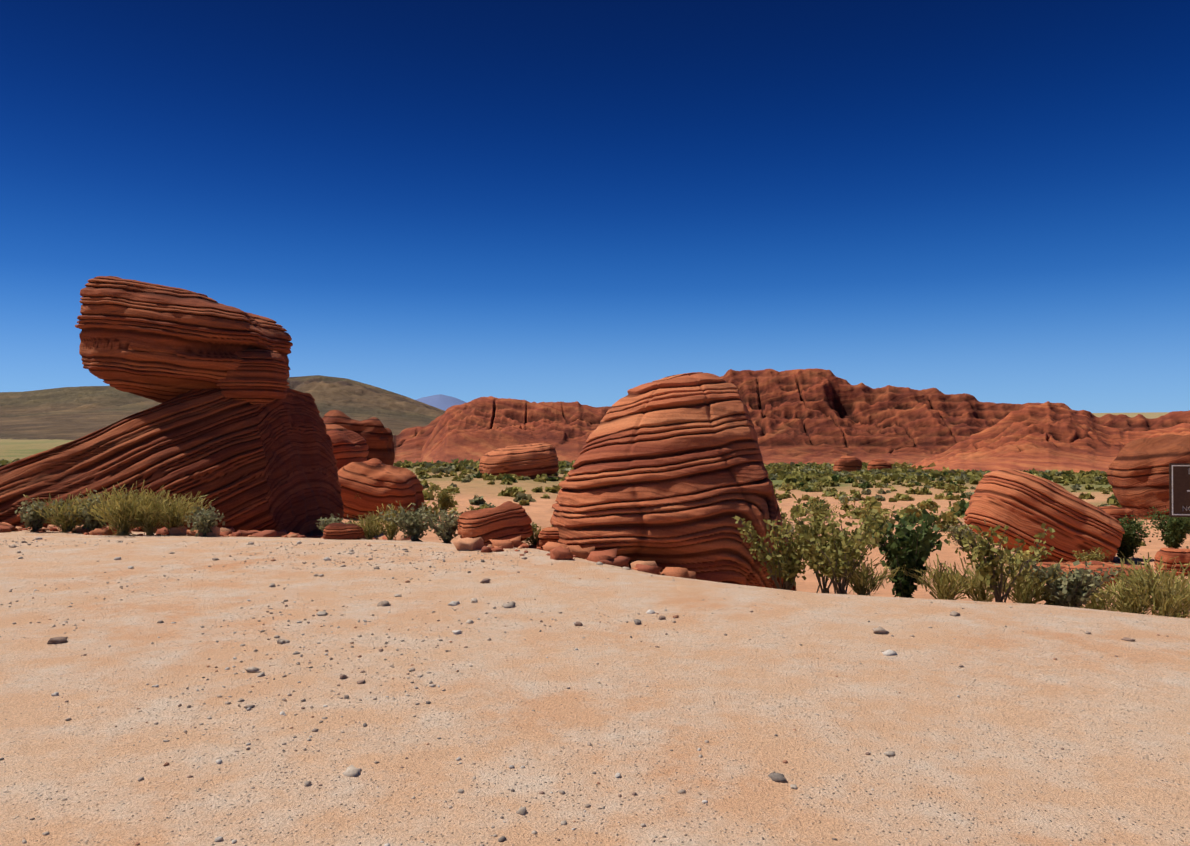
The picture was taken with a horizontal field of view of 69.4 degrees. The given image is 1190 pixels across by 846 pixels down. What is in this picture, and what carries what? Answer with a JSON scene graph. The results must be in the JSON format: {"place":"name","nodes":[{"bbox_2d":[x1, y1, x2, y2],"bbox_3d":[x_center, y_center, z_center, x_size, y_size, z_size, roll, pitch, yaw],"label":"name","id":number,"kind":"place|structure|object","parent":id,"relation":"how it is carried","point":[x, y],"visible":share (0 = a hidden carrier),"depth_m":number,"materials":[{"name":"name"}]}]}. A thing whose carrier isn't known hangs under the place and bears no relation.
{"place":"outdoors","nodes":[
{"label":"outdoors","id":0,"kind":"place"},
{"bbox_2d":[0,375,444,439],"bbox_3d":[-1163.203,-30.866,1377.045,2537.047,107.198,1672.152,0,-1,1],"label":"hills","id":1,"kind":"structure","parent":0,"point":[68,413],"depth_m":1106.17,"materials":[{"name":"brown soil"}]},
{"bbox_2d":[416,394,466,410],"bbox_3d":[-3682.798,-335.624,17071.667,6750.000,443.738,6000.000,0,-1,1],"label":"blue mountains","id":2,"kind":"structure","parent":0,"point":[442,402],"depth_m":15941.90,"materials":[{"name":"blue stone"}]},
{"bbox_2d":[0,412,1189,845],"bbox_3d":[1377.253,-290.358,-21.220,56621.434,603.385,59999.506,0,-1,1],"label":"ground","id":3,"kind":"structure","parent":0,"point":[1014,774],"depth_m":5.12,"materials":[{"name":"beige sand"}]},
{"bbox_2d":[0,388,343,535],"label":"rock formation","id":4,"kind":"object","parent":3,"relation":"on","point":[267,466],"visible":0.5,"depth_m":17.48,"materials":[{"name":"stone"}]},
{"bbox_2d":[75,276,292,402],"bbox_3d":[-9.253,-1.720,19.386,4.252,2.823,3.550,0,-1,1],"label":"rock","id":5,"kind":"object","parent":4,"relation":"on","point":[158,343],"visible":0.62,"depth_m":17.88,"materials":[{"name":"stone"}]},
{"bbox_2d":[217,349,289,403],"bbox_3d":[-7.416,-1.002,18.730,1.302,1.276,1.605,0,-1,1],"label":"rock lump","id":6,"kind":"object","parent":4,"relation":"on","point":[258,376],"visible":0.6,"depth_m":18.11,"materials":[{"name":"stone"}]},
{"bbox_2d":[323,523,363,539],"bbox_3d":[-4.016,1.752,13.756,0.603,0.312,0.519,0,-1,1],"label":"rock","id":7,"kind":"object","parent":3,"relation":"on","point":[339,531],"visible":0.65,"depth_m":13.56,"materials":[{"name":"stone"}]},
{"bbox_2d":[326,424,368,471],"bbox_3d":[-10.638,1.791,33.193,3.710,3.567,3.432,-8,-1,1],"label":"boulder","id":8,"kind":"object","parent":3,"relation":"on","point":[349,446],"visible":0.12,"depth_m":32.18,"materials":[{"name":"red stone"}]},
{"bbox_2d":[0,522,695,578],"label":"scree rock","id":9,"kind":"object","parent":3,"relation":"on","point":[558,551],"visible":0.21,"depth_m":12.18,"materials":[{"name":"brown stone"}]},
{"bbox_2d":[457,501,532,545],"bbox_3d":[-1.570,1.603,13.447,1.133,0.634,0.948,-13,5,-24],"label":"rock","id":10,"kind":"object","parent":9,"relation":"on","point":[507,520],"visible":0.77,"depth_m":13.11,"materials":[{"name":"stone"}]},
{"bbox_2d":[322,410,394,465],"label":"pillar rock","id":11,"kind":"object","parent":3,"relation":"on","point":[375,434],"visible":0.38,"depth_m":67.20,"materials":[{"name":"stone"}]},
{"bbox_2d":[338,458,423,518],"bbox_3d":[-7.751,2.414,30.307,3.580,2.220,2.436,14,8,1],"label":"boulder","id":12,"kind":"object","parent":3,"relation":"on","point":[372,482],"visible":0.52,"depth_m":29.40,"materials":[{"name":"stone"}]},
{"bbox_2d":[421,396,605,462],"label":"ridge outcrops","id":13,"kind":"object","parent":3,"relation":"on","point":[477,429],"visible":0.62,"depth_m":212.49,"materials":[{"name":"stone"}]},
{"bbox_2d":[479,443,558,478],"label":"flat rock","id":14,"kind":"object","parent":3,"relation":"on","point":[533,460],"visible":0.73,"depth_m":93.16,"materials":[{"name":"stone"}]},
{"bbox_2d":[537,527,559,549],"bbox_3d":[-0.678,1.815,13.284,0.443,0.418,0.346,0,-1,1],"label":"rock","id":15,"kind":"object","parent":3,"relation":"on","point":[547,534],"visible":0.48,"depth_m":13.15,"materials":[{"name":"stone"}]},
{"bbox_2d":[0,458,1189,617],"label":"desert shrubs","id":16,"kind":"object","parent":3,"relation":"on","point":[837,555],"visible":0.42,"depth_m":13.56,"materials":[{"name":"green plant"}]},
{"bbox_2d":[0,537,1189,845],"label":"pebbles","id":17,"kind":"object","parent":3,"relation":"on","point":[354,771],"visible":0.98,"depth_m":6.25,"materials":[{"name":"grey stone"}]},
{"bbox_2d":[550,372,796,590],"bbox_3d":[1.081,1.313,13.882,4.062,4.273,4.312,0,-1,1],"label":"large boulder","id":18,"kind":"object","parent":3,"relation":"on","point":[669,471],"visible":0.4,"depth_m":12.43,"materials":[{"name":"stone"}]},
{"bbox_2d":[393,368,1189,464],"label":"ridge wall","id":19,"kind":"structure","parent":3,"relation":"on","point":[816,415],"depth_m":309.45,"materials":[{"name":"red stone"}]},
{"bbox_2d":[833,456,861,471],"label":"valley rock","id":20,"kind":"object","parent":3,"relation":"on","point":[847,463],"visible":0.69,"depth_m":161.00,"materials":[{"name":"stone"}]},
{"bbox_2d":[867,459,891,469],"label":"valley rock","id":21,"kind":"object","parent":3,"relation":"on","point":[879,464],"visible":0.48,"depth_m":168.38,"materials":[{"name":"stone"}]},
{"bbox_2d":[963,469,1124,562],"bbox_3d":[16.312,3.657,31.374,5.084,2.926,3.600,26,-1,12],"label":"rock slab","id":22,"kind":"object","parent":3,"relation":"on","point":[1023,505],"visible":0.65,"depth_m":29.90,"materials":[{"name":"stone"}]},
{"bbox_2d":[911,401,1189,472],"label":"ridge outcrops","id":23,"kind":"structure","parent":3,"relation":"on","point":[1047,435],"depth_m":182.59,"materials":[{"name":"stone"}]},
{"bbox_2d":[1030,561,1152,585],"bbox_3d":[12.653,3.826,21.917,2.999,0.595,1.882,0,-1,1],"label":"rock","id":24,"kind":"object","parent":3,"relation":"on","point":[1094,565],"visible":0.29,"depth_m":21.55,"materials":[{"name":"stone"}]},
{"bbox_2d":[1098,505,1133,523],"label":"rock","id":25,"kind":"object","parent":3,"relation":"on","point":[1116,512],"visible":0.38,"depth_m":44.24,"materials":[{"name":"stone"}]},
{"bbox_2d":[1107,434,1189,519],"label":"rock","id":26,"kind":"object","parent":3,"relation":"on","point":[1138,475],"visible":0.58,"depth_m":50.92,"materials":[{"name":"stone"}]},
{"bbox_2d":[1154,547,1189,575],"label":"rock","id":27,"kind":"object","parent":3,"relation":"on","point":[1167,554],"visible":0.65,"depth_m":25.50,"materials":[{"name":"stone"}]},
{"bbox_2d":[1169,463,1189,516],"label":"park sign","id":28,"kind":"object","parent":3,"relation":"on","point":[1179,489],"visible":1,"depth_m":7.65,"materials":[{"name":"brown wood"}]},
{"bbox_2d":[0,0,1189,412],"label":"sky","id":29,"kind":"structure","parent":0,"point":[587,202],"materials":[{"name":"blue"}]}
]}

